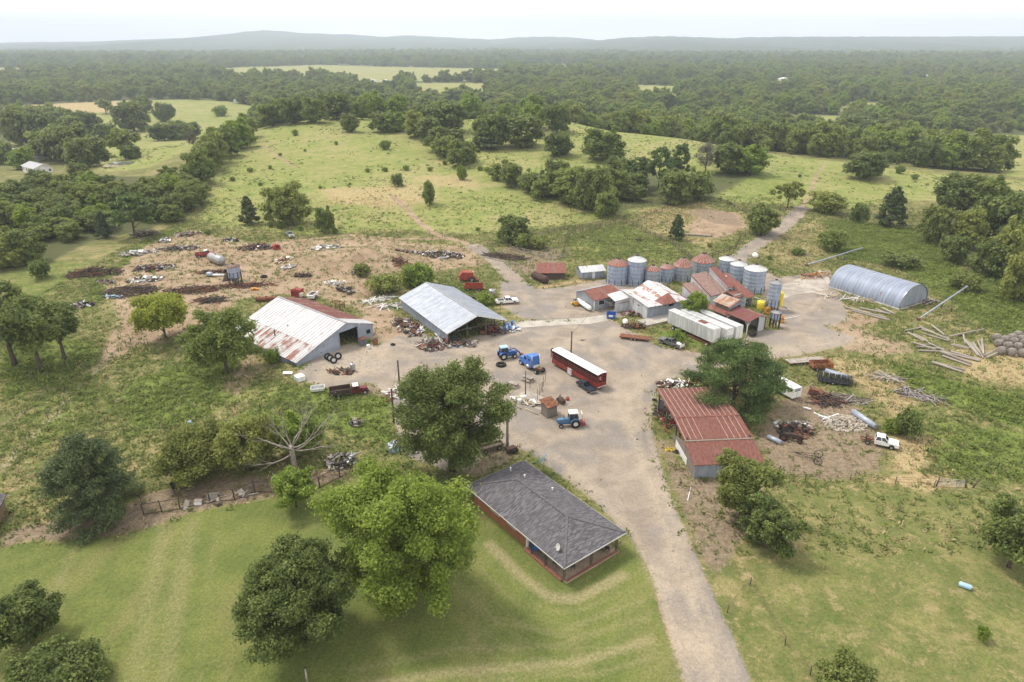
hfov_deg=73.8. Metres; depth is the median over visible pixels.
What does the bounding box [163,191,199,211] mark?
broadleaf tree
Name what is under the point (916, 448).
dry grass
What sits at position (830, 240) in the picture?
shrub
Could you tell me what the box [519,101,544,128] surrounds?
broadleaf tree
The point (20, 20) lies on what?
sky
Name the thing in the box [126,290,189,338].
broadleaf tree
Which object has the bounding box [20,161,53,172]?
white house
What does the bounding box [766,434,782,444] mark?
steel drum roller
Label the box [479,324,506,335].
scrap heap
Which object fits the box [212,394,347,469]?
dead tree
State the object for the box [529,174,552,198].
broadleaf tree
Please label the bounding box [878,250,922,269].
shrub
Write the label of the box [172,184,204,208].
broadleaf tree
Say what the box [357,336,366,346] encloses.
rusty cabinet
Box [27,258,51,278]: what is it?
shrub
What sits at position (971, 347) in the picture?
timber pole
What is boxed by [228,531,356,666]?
broadleaf tree
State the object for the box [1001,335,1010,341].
hay bale
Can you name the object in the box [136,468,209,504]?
wire fence
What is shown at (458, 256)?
scrap heap
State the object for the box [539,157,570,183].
broadleaf tree
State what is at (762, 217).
broadleaf tree
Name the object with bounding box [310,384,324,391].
truck bed
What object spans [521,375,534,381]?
picnic table
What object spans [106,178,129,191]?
broadleaf tree
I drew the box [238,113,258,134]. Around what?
broadleaf tree
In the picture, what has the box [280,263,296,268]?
scrap heap
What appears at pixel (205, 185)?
broadleaf tree
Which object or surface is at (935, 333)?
timber pole
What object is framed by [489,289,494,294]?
grey tank
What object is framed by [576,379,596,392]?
pickup truck
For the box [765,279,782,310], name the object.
grain bin
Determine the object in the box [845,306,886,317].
timber pole
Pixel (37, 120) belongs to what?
broadleaf tree
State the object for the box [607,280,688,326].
white warehouse
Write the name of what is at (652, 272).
grain bin
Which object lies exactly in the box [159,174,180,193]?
broadleaf tree
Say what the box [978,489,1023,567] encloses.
broadleaf tree
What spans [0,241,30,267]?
broadleaf tree
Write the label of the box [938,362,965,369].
timber pole
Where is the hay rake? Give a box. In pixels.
[794,450,822,464]
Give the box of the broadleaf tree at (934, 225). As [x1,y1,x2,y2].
[915,203,957,243]
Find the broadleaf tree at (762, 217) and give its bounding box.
[746,201,781,234]
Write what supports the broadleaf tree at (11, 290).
on the ground at (154, 598)
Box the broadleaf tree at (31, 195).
[10,188,41,204]
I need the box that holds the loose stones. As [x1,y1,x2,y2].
[34,237,960,564]
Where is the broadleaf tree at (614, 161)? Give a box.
[602,155,637,173]
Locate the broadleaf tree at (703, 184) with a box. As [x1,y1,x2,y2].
[688,166,716,200]
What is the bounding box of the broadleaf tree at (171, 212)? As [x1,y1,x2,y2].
[156,201,186,222]
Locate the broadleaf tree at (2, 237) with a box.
[0,225,20,266]
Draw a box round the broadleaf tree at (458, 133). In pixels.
[447,127,465,141]
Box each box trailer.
[667,308,720,343]
[681,308,733,340]
[699,308,743,338]
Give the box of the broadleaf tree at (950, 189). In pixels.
[933,170,981,211]
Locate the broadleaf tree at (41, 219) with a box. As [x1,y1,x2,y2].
[29,214,58,235]
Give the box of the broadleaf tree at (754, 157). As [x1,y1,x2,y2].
[733,144,773,173]
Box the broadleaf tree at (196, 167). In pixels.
[179,146,217,182]
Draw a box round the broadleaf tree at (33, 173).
[23,168,51,178]
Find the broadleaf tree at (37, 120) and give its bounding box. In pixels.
[20,110,57,140]
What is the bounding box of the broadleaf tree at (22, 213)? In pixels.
[10,202,37,228]
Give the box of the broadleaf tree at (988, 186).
[960,172,1017,218]
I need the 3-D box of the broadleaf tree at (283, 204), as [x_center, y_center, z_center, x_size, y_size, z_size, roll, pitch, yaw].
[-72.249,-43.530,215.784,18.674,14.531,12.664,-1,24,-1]
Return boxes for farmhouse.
[31,153,47,160]
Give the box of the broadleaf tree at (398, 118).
[380,110,405,131]
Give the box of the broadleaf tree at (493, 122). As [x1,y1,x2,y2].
[471,112,507,147]
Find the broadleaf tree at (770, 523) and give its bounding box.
[735,492,809,559]
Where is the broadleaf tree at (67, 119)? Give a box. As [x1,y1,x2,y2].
[56,112,81,127]
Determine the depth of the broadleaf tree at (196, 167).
262.33 m
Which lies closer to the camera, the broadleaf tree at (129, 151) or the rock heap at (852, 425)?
the rock heap at (852, 425)
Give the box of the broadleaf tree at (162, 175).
[157,172,172,178]
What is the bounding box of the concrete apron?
[781,270,829,297]
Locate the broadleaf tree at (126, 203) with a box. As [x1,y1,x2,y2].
[107,192,155,237]
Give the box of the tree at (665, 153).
[645,146,674,189]
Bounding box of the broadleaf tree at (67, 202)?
[52,196,83,209]
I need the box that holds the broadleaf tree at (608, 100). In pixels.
[591,98,623,105]
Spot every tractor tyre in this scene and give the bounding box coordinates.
[326,354,332,361]
[330,356,336,363]
[334,352,341,359]
[496,361,505,366]
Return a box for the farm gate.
[935,476,979,487]
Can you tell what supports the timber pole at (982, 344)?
on the ground at (154, 598)
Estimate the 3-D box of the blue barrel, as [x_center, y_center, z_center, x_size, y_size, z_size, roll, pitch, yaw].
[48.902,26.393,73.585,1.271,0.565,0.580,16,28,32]
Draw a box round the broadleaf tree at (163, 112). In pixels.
[151,101,176,121]
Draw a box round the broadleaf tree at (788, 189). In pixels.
[767,181,805,207]
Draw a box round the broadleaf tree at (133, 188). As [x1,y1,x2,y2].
[129,183,139,193]
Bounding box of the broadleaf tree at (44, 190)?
[23,186,48,195]
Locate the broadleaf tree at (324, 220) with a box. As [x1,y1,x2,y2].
[313,205,335,231]
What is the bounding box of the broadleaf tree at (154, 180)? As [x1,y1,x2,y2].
[136,176,159,192]
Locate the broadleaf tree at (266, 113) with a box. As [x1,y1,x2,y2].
[255,98,284,126]
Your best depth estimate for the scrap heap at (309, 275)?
170.98 m
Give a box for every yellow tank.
[756,300,765,309]
[779,291,783,306]
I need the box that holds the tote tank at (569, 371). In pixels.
[567,367,574,375]
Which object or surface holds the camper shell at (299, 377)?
on the ground at (154, 598)
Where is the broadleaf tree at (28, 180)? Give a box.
[19,175,42,187]
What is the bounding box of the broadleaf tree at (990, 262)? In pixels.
[964,239,1018,277]
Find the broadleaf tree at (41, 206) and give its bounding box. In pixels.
[27,197,53,213]
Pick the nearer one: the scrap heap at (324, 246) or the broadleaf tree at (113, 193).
the scrap heap at (324, 246)
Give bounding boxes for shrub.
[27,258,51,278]
[211,105,228,115]
[261,346,280,362]
[274,221,284,227]
[291,129,297,134]
[352,262,371,277]
[362,272,405,293]
[379,140,392,148]
[390,173,402,186]
[399,261,435,287]
[474,290,494,304]
[513,232,532,248]
[528,235,549,248]
[667,327,685,341]
[790,247,806,254]
[805,190,848,213]
[818,229,849,250]
[848,202,871,221]
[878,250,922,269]
[882,417,904,433]
[893,407,924,437]
[895,165,905,173]
[910,174,919,178]
[946,269,983,290]
[976,624,992,641]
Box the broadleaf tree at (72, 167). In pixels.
[65,162,89,175]
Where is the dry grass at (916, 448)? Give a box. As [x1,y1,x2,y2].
[0,196,1023,555]
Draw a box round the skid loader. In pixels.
[571,299,578,306]
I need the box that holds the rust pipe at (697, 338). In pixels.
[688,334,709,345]
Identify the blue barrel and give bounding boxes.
[959,581,972,589]
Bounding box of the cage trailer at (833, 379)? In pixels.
[817,371,853,385]
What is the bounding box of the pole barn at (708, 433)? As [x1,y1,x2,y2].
[656,386,764,477]
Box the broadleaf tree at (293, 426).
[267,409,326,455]
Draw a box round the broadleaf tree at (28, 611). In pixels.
[0,578,66,651]
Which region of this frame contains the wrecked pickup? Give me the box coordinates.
[195,249,214,256]
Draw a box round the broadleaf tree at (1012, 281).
[993,251,1023,301]
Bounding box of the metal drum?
[350,362,355,371]
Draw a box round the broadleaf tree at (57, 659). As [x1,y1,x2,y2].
[0,631,114,681]
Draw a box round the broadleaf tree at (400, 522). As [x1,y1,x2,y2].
[303,454,483,621]
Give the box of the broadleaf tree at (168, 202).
[159,194,181,208]
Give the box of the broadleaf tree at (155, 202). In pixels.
[133,196,162,219]
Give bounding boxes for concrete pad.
[518,390,542,409]
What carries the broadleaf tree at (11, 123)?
on the ground at (154, 598)
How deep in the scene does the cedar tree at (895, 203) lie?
214.23 m
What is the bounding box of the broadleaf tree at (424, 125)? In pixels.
[414,116,439,139]
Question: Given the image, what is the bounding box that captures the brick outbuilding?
[0,493,6,521]
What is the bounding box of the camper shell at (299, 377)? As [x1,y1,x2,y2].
[294,373,305,381]
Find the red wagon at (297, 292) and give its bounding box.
[290,287,303,297]
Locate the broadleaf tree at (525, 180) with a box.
[516,168,539,193]
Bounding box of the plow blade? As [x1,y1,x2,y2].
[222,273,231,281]
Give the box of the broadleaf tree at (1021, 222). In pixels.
[1013,217,1023,230]
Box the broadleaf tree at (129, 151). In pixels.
[118,144,142,158]
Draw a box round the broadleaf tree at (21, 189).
[18,185,36,194]
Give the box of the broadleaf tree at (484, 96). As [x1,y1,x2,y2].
[458,91,495,102]
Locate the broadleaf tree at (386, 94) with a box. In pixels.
[371,91,395,101]
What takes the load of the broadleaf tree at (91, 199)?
on the ground at (154, 598)
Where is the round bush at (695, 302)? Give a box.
[679,290,709,312]
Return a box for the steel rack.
[330,300,344,309]
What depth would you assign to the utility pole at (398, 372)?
110.80 m
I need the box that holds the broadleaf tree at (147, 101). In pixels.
[128,93,153,110]
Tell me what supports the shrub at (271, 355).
on the ground at (154, 598)
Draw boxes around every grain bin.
[226,263,242,282]
[606,257,628,285]
[627,254,646,285]
[644,264,660,282]
[659,262,674,282]
[673,257,693,281]
[692,252,715,273]
[718,254,735,273]
[729,259,747,282]
[742,263,767,293]
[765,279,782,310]
[769,309,781,328]
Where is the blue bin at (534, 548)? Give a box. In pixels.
[532,543,538,551]
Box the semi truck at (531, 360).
[518,353,544,373]
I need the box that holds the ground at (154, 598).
[0,62,1023,681]
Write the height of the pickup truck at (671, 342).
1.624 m
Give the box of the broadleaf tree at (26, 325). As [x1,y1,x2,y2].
[0,290,67,371]
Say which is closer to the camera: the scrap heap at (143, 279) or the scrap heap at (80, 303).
the scrap heap at (80, 303)
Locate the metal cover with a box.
[388,441,403,453]
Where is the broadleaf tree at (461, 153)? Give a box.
[446,138,477,165]
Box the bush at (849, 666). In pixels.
[812,643,880,681]
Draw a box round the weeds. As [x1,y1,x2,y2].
[0,196,1023,558]
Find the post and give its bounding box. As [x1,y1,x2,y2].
[304,667,307,681]
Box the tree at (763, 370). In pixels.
[679,336,794,424]
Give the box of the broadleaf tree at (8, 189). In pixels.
[0,183,20,198]
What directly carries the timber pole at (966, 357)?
on the ground at (154, 598)
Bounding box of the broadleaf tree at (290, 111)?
[274,93,305,123]
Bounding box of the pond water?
[107,162,134,164]
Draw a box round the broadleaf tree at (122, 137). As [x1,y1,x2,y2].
[105,127,141,158]
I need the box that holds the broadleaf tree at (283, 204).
[256,179,313,224]
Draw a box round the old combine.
[458,270,478,281]
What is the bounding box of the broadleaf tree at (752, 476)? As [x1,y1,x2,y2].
[714,447,789,518]
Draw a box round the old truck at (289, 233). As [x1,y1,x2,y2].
[285,231,294,236]
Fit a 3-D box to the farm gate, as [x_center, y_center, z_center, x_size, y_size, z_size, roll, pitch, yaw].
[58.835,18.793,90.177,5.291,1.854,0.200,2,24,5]
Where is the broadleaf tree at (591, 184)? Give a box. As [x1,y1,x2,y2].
[571,164,612,210]
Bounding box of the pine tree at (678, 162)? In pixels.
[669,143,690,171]
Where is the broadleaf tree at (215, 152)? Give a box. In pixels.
[190,139,223,169]
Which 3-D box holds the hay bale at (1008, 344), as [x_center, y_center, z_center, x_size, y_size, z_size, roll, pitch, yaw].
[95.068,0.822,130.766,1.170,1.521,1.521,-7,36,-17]
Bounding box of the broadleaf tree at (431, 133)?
[422,125,449,147]
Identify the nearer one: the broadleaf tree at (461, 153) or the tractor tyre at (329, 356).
the tractor tyre at (329, 356)
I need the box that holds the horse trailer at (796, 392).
[773,375,801,398]
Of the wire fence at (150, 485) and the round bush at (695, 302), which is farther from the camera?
the round bush at (695, 302)
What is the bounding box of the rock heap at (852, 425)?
[822,414,868,432]
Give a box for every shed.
[399,282,507,343]
[536,263,565,278]
[576,264,605,278]
[707,293,746,318]
[725,306,767,334]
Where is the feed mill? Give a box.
[682,266,765,307]
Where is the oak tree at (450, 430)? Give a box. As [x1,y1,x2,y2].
[387,354,521,472]
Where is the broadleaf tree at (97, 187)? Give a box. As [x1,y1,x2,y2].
[87,181,107,194]
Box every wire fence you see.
[0,387,47,413]
[1,340,144,433]
[3,337,130,459]
[80,391,387,431]
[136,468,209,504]
[140,461,352,514]
[188,401,319,422]
[334,225,425,233]
[430,231,497,237]
[510,246,563,258]
[530,374,545,399]
[531,219,602,235]
[562,218,695,259]
[632,196,750,224]
[708,236,740,257]
[727,577,812,674]
[791,473,936,484]
[855,381,901,412]
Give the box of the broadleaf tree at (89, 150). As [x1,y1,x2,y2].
[61,134,117,166]
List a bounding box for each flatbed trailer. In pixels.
[619,333,653,340]
[785,356,828,364]
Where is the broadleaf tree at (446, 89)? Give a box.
[440,87,465,98]
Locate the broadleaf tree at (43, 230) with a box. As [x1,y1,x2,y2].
[25,222,55,240]
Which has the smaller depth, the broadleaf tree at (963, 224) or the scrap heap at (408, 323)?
the scrap heap at (408, 323)
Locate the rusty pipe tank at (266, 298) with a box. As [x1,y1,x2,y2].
[255,295,276,300]
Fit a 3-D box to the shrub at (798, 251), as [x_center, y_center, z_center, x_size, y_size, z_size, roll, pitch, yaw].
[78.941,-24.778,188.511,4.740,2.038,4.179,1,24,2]
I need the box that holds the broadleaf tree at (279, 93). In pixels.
[270,89,291,100]
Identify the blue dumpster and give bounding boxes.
[606,311,615,318]
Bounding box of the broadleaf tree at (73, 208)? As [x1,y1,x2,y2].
[54,204,79,218]
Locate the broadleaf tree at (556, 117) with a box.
[540,103,570,131]
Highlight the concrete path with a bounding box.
[515,315,610,327]
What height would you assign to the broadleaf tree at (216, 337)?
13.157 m
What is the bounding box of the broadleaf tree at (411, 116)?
[401,109,423,136]
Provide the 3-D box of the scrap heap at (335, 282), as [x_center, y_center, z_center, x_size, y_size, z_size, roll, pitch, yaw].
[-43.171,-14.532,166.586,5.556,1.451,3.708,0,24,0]
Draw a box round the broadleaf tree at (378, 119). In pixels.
[366,111,393,131]
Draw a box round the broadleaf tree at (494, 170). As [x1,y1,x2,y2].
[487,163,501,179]
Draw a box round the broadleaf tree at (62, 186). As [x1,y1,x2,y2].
[57,180,77,194]
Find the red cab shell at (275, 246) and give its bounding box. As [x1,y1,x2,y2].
[272,244,280,249]
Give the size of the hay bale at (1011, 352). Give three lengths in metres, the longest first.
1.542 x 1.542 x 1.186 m
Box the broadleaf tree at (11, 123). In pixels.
[0,103,28,144]
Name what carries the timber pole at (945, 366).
on the ground at (154, 598)
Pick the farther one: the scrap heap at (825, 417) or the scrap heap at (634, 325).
the scrap heap at (634, 325)
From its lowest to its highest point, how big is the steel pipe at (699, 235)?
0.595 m
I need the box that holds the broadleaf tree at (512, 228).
[496,214,532,244]
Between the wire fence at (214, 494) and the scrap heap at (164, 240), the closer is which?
the wire fence at (214, 494)
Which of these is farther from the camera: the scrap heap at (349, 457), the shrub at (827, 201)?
the shrub at (827, 201)
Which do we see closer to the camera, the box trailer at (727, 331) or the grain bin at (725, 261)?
the box trailer at (727, 331)
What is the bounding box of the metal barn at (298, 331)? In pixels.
[236,296,374,365]
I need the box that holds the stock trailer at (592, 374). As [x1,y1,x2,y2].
[551,347,606,388]
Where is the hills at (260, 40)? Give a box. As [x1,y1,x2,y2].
[0,30,593,51]
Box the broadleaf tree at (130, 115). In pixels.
[105,99,150,130]
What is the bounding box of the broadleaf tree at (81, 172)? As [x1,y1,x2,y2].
[77,170,99,175]
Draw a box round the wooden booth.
[539,396,558,418]
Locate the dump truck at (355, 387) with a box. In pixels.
[328,382,368,397]
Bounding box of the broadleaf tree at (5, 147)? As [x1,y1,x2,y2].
[0,140,12,163]
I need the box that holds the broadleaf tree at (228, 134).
[205,125,240,156]
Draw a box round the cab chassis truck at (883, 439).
[860,432,899,449]
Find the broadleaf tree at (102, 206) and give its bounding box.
[73,203,110,224]
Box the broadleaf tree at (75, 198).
[68,194,81,203]
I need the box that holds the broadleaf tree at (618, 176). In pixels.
[603,163,631,197]
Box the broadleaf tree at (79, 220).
[70,211,90,230]
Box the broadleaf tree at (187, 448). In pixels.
[149,415,234,492]
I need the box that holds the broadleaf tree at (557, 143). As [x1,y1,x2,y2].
[542,130,574,155]
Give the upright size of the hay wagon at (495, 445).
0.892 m
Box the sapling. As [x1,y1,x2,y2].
[269,464,316,509]
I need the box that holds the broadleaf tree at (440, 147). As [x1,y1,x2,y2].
[429,132,455,156]
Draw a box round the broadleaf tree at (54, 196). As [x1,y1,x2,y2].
[37,193,71,210]
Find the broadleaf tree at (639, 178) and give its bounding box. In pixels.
[620,172,649,186]
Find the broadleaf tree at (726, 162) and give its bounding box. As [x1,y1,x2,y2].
[714,141,746,172]
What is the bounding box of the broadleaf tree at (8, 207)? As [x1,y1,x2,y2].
[0,201,26,227]
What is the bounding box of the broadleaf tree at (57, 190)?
[43,188,63,194]
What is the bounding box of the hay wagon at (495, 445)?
[479,440,503,453]
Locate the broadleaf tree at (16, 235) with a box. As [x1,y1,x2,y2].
[0,227,34,266]
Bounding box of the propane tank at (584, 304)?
[576,298,591,309]
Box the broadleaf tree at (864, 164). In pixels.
[841,150,890,178]
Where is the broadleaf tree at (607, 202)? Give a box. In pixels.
[593,185,622,216]
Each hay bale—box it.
[992,333,1001,340]
[994,339,1003,346]
[996,346,1006,353]
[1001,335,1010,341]
[1003,341,1013,348]
[1006,348,1016,355]
[1008,333,1017,337]
[1009,337,1019,343]
[1013,342,1023,349]
[1014,330,1022,334]
[1017,348,1023,356]
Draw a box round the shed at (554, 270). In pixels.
[536,263,565,278]
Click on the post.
(306, 677)
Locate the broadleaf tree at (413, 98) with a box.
[400,94,419,100]
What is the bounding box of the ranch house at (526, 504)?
[465,459,625,583]
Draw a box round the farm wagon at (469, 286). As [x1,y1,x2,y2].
[464,283,483,290]
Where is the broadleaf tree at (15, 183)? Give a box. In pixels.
[5,178,20,190]
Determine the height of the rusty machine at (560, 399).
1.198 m
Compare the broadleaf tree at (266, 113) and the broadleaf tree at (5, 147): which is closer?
the broadleaf tree at (5, 147)
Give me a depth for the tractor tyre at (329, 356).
125.71 m
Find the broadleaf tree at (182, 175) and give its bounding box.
[176,172,194,179]
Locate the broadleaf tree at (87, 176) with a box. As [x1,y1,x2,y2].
[74,170,98,184]
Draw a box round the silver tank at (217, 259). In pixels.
[207,252,225,264]
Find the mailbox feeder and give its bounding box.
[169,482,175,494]
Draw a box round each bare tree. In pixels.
[185,130,197,144]
[694,140,719,171]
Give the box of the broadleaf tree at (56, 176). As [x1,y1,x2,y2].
[38,172,74,187]
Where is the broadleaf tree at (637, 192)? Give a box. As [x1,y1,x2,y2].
[621,184,649,200]
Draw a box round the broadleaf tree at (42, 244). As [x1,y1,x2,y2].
[8,229,47,260]
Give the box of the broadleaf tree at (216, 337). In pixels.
[174,305,264,373]
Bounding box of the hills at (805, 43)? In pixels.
[178,36,1023,61]
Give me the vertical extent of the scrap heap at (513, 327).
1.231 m
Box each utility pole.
[390,389,394,422]
[397,360,399,397]
[506,418,508,446]
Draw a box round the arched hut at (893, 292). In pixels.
[826,264,927,309]
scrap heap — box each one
[61,266,124,278]
[72,299,95,308]
[94,278,115,283]
[96,283,164,298]
[103,293,123,298]
[119,250,142,256]
[126,274,164,282]
[129,228,162,237]
[130,248,156,253]
[132,262,175,271]
[152,245,201,251]
[157,237,171,242]
[162,283,222,294]
[174,231,201,236]
[183,488,257,509]
[189,295,230,304]
[195,269,243,273]
[217,279,277,288]
[221,237,238,241]
[237,242,271,250]
[273,255,296,263]
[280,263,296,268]
[294,272,312,277]
[310,243,342,249]
[323,451,360,470]
[324,279,346,285]
[326,366,354,374]
[334,283,354,294]
[348,417,365,427]
[361,294,397,303]
[365,301,401,310]
[380,385,404,401]
[389,248,421,253]
[390,316,426,336]
[392,256,411,271]
[414,335,455,352]
[419,250,464,258]
[445,339,477,347]
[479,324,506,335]
[480,251,531,260]
[500,324,520,331]
[510,395,540,405]
[620,310,641,317]
[620,321,646,328]
[652,402,675,426]
[655,378,698,387]
[773,419,812,428]
[773,421,820,439]
[795,270,831,279]
[805,389,850,407]
[811,291,873,302]
[813,412,843,425]
[831,391,872,405]
[863,370,909,383]
[893,384,952,405]
[917,298,941,305]
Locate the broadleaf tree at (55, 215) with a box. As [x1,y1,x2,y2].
[50,212,64,226]
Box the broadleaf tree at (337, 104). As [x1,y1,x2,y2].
[318,90,352,118]
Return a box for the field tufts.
[98,117,1023,233]
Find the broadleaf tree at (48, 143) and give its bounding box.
[33,119,90,162]
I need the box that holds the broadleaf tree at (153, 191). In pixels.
[138,184,164,198]
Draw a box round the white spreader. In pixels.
[306,291,317,298]
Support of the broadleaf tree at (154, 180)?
on the ground at (154, 598)
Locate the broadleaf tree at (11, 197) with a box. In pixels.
[0,191,15,201]
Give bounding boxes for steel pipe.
[685,233,712,236]
[850,409,877,428]
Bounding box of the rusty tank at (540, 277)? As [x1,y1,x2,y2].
[531,271,548,282]
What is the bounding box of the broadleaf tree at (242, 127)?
[217,116,258,147]
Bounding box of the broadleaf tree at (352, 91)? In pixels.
[344,86,367,97]
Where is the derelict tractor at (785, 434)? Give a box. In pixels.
[779,429,803,443]
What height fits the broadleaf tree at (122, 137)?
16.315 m
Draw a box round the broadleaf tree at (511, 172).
[499,162,522,187]
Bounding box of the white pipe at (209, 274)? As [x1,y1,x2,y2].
[206,272,223,276]
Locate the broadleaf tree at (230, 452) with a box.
[205,411,279,470]
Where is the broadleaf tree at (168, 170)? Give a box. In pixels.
[156,165,179,174]
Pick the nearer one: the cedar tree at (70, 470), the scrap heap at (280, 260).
the cedar tree at (70, 470)
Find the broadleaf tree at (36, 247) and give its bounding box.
[10,236,43,264]
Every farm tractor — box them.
[497,345,523,359]
[556,409,584,427]
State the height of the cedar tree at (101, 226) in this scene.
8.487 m
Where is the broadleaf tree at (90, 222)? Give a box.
[83,207,113,229]
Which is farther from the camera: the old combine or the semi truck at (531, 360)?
the old combine
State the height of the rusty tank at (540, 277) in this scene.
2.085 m
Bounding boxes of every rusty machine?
[451,337,460,341]
[503,445,518,453]
[556,394,565,403]
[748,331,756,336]
[808,384,823,394]
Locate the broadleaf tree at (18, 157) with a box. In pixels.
[4,146,37,168]
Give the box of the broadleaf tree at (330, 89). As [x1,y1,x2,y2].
[319,84,343,93]
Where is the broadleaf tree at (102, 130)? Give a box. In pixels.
[90,123,119,145]
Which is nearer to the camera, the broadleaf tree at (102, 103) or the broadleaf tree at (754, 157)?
the broadleaf tree at (754, 157)
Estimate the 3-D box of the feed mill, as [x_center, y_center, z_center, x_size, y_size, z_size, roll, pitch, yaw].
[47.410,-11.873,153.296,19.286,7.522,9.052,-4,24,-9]
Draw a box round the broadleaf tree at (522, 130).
[500,112,545,146]
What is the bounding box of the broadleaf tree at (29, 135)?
[23,123,57,160]
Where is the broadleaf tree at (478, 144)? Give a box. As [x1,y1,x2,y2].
[472,128,503,148]
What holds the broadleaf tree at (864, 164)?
on the ground at (154, 598)
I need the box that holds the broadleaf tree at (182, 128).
[167,120,195,139]
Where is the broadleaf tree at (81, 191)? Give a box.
[64,181,98,204]
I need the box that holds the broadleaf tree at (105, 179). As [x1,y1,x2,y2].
[94,174,115,188]
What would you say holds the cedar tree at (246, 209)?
on the ground at (154, 598)
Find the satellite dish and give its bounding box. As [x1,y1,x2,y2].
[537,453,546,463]
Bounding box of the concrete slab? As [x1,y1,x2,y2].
[207,492,217,500]
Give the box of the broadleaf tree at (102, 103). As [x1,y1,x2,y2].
[94,98,111,113]
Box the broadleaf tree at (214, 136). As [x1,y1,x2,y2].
[194,126,229,160]
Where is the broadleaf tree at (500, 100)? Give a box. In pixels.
[494,92,516,103]
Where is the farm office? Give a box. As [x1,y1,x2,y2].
[574,284,628,309]
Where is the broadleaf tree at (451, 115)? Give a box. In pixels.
[418,100,469,128]
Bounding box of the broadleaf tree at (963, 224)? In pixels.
[949,208,992,246]
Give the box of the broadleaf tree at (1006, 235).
[987,214,1023,268]
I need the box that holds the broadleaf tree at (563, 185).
[548,166,584,202]
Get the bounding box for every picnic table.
[508,380,519,388]
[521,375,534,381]
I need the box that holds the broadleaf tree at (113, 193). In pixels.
[99,184,130,207]
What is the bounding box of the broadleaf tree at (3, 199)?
[0,197,12,222]
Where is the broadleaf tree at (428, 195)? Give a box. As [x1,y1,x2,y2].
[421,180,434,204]
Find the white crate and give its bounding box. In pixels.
[193,498,201,504]
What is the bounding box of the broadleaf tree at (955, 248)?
[938,234,973,262]
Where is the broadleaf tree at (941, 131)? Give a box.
[935,129,948,135]
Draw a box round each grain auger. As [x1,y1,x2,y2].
[805,247,863,265]
[916,286,967,320]
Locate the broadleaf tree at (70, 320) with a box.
[43,301,82,358]
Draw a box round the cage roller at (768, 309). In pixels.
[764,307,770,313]
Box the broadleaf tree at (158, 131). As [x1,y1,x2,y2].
[144,122,177,139]
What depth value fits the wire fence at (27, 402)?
110.95 m
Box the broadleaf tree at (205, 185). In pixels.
[199,181,212,192]
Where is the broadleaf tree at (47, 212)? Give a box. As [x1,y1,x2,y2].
[37,206,74,223]
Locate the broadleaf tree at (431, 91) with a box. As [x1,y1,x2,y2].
[417,89,440,95]
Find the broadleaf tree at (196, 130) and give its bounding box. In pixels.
[184,121,201,137]
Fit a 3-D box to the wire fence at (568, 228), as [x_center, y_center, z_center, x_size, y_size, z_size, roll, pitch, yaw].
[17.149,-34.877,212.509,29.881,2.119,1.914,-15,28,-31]
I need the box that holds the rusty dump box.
[808,359,834,370]
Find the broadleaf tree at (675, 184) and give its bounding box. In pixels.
[656,168,693,204]
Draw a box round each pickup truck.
[495,296,518,304]
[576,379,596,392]
[658,336,684,348]
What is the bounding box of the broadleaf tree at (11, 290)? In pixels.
[0,278,22,365]
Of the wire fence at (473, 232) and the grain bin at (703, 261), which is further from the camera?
the wire fence at (473, 232)
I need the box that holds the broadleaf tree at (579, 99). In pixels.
[572,94,598,106]
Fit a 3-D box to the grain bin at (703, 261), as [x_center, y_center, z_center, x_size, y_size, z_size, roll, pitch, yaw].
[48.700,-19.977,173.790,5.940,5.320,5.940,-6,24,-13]
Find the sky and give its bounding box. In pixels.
[0,0,1023,42]
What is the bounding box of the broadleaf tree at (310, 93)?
[296,86,316,98]
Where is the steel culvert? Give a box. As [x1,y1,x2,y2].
[824,368,847,379]
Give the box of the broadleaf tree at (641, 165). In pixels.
[627,156,651,177]
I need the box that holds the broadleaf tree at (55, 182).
[47,180,69,190]
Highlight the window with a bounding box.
[598,299,604,305]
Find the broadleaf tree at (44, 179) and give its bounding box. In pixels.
[33,176,51,188]
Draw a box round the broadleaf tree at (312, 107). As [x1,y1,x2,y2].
[299,94,328,122]
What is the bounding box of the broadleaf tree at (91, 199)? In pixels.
[82,193,106,206]
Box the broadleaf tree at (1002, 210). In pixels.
[969,189,1023,240]
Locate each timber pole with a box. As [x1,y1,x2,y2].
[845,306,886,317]
[852,310,888,319]
[860,307,889,313]
[907,332,924,341]
[913,341,935,349]
[918,349,942,351]
[919,326,950,340]
[924,333,948,340]
[931,325,944,335]
[932,361,962,372]
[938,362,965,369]
[940,351,971,363]
[942,355,970,365]
[944,351,979,360]
[949,328,983,336]
[950,350,980,359]
[964,339,978,356]
[980,338,984,354]
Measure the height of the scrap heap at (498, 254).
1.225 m
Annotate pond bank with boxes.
[103,164,126,166]
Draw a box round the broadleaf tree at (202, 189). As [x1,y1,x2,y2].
[174,178,208,199]
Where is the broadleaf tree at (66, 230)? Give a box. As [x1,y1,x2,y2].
[53,217,84,241]
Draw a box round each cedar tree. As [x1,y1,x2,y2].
[33,429,148,545]
[93,210,113,237]
[237,195,260,224]
[668,214,685,240]
[874,186,908,226]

